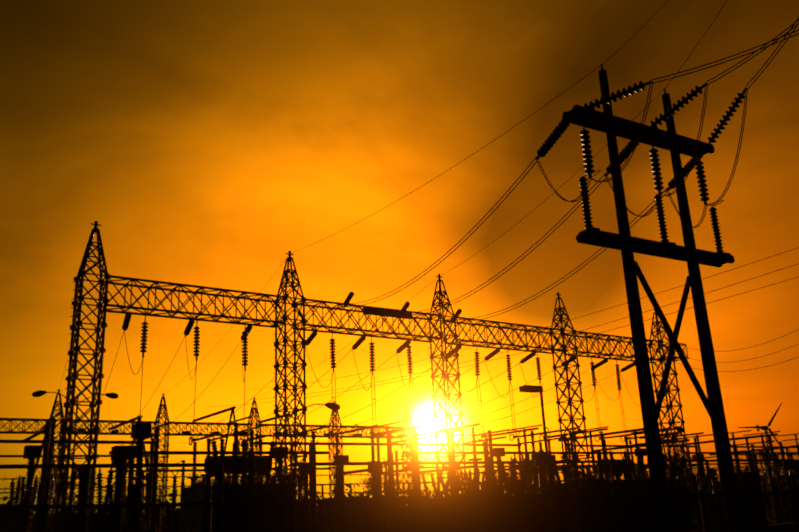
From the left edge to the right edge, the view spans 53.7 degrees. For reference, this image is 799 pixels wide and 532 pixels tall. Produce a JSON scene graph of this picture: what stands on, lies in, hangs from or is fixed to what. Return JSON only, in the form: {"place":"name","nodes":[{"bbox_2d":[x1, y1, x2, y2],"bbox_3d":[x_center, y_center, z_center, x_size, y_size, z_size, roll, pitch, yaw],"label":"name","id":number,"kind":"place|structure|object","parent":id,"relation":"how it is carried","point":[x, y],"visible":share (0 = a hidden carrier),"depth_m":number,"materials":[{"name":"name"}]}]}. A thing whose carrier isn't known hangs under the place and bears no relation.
{"place":"outdoors","nodes":[
{"label":"outdoors","id":0,"kind":"place"},
{"bbox_2d":[188,459,603,496],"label":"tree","id":1,"kind":"object","parent":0,"point":[365,480],"depth_m":129.69,"materials":[{"name":"black plant"}]},
{"bbox_2d":[0,0,798,512],"label":"sky","id":2,"kind":"structure","parent":0,"point":[207,142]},
{"bbox_2d":[0,495,798,531],"bbox_3d":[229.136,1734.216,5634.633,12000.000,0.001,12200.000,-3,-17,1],"label":"ground","id":3,"kind":"structure","parent":0,"point":[432,530],"depth_m":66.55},
{"bbox_2d":[0,389,414,531],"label":"gantry","id":4,"kind":"object","parent":3,"relation":"on","point":[154,423],"visible":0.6,"depth_m":75.26,"materials":[{"name":"metal"}]},
{"bbox_2d":[33,408,433,531],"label":"yard steelwork","id":5,"kind":"object","parent":3,"relation":"on","point":[159,508],"visible":0.06,"depth_m":66.07,"materials":[{"name":"metal"}]},
{"bbox_2d":[0,406,411,493],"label":"switches","id":6,"kind":"object","parent":5,"relation":"on","point":[141,416],"visible":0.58,"depth_m":68.54,"materials":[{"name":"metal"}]},
{"bbox_2d":[158,484,404,502],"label":"yard insulators","id":7,"kind":"object","parent":5,"relation":"attached to","point":[322,495],"visible":0.27,"depth_m":74.79,"materials":[{"name":"brown ceramic"}]},
{"bbox_2d":[83,331,640,434],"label":"gantry conductors","id":8,"kind":"object","parent":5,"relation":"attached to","point":[365,389],"visible":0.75,"depth_m":45.10,"materials":[{"name":"metal"}]},
{"bbox_2d":[32,390,683,494],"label":"street lamps","id":9,"kind":"object","parent":3,"relation":"on","point":[333,406],"visible":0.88,"depth_m":47.01,"materials":[{"name":"black metal"}]},
{"bbox_2d":[55,221,688,514],"bbox_3d":[3.135,7.370,42.714,40.100,14.305,1.489,9,-21,-33],"label":"gantry","id":10,"kind":"object","parent":3,"relation":"on","point":[72,377],"visible":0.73,"depth_m":38.65,"materials":[{"name":"metal"}]},
{"bbox_2d":[78,314,634,436],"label":"gantry insulators","id":11,"kind":"object","parent":10,"relation":"hanging from","point":[244,335],"visible":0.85,"depth_m":41.67,"materials":[{"name":"brown ceramic"}]},
{"bbox_2d":[128,311,624,430],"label":"gantry hardware","id":12,"kind":"object","parent":10,"relation":"attached to","point":[372,371],"visible":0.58,"depth_m":40.74,"materials":[{"name":"metal"}]},
{"bbox_2d":[59,1,798,406],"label":"overhead lines","id":13,"kind":"object","parent":10,"relation":"attached to","point":[579,317],"visible":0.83,"depth_m":35.27,"materials":[{"name":"metal"}]},
{"bbox_2d":[0,467,793,531],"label":"scrub hedge","id":14,"kind":"object","parent":3,"relation":"on","point":[365,508],"depth_m":96.22,"materials":[{"name":"black plant"}]},
{"bbox_2d":[0,421,798,531],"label":"busbar structure","id":15,"kind":"object","parent":3,"relation":"on","point":[256,464],"visible":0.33,"depth_m":29.29,"materials":[{"name":"metal"}]},
{"bbox_2d":[8,418,798,516],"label":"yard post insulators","id":16,"kind":"object","parent":15,"relation":"on","point":[535,467],"visible":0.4,"depth_m":29.28,"materials":[{"name":"brown ceramic"}]},
{"bbox_2d":[12,411,798,491],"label":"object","id":17,"kind":"object","parent":16,"relation":"on","point":[575,432],"visible":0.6,"depth_m":36.46,"materials":[{"name":"metal"}]},
{"bbox_2d":[0,468,798,531],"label":"fence frame","id":18,"kind":"object","parent":3,"relation":"on","point":[471,499],"visible":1,"depth_m":9.74,"materials":[{"name":"black metal"}]},
{"bbox_2d":[519,385,549,484],"bbox_3d":[6.425,9.011,36.210,1.229,6.985,0.500,9,-21,-33],"label":"floodlight pole","id":19,"kind":"object","parent":3,"relation":"on","point":[531,388],"visible":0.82,"depth_m":36.96,"materials":[{"name":"black metal"}]},
{"bbox_2d":[345,17,798,321],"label":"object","id":20,"kind":"object","parent":3,"relation":"on","point":[669,194],"visible":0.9,"depth_m":22.39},
{"bbox_2d":[598,69,744,531],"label":"utility poles","id":21,"kind":"object","parent":3,"relation":"on","point":[655,457],"visible":0.83,"depth_m":20.08,"materials":[{"name":"black wood"}]},
{"bbox_2d":[562,104,734,445],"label":"crossarms and braces","id":22,"kind":"object","parent":21,"relation":"attached to","point":[596,120],"visible":0.9,"depth_m":20.79,"materials":[{"name":"black wood"}]},
{"bbox_2d":[738,403,784,466],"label":"wind turbine","id":23,"kind":"object","parent":3,"relation":"on","point":[765,428],"visible":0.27,"depth_m":133.19,"materials":[{"name":"grey paint"}]},
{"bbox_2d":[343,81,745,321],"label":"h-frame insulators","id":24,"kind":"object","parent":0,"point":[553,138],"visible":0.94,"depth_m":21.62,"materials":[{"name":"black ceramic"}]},
{"bbox_2d":[536,64,747,254],"bbox_3d":[6.920,-2.911,21.939,5.798,5.170,3.592,8,-20,-30],"label":"h-frame hardware","id":25,"kind":"object","parent":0,"point":[607,174],"visible":0.44,"depth_m":21.50,"materials":[{"name":"black metal"}]}
]}

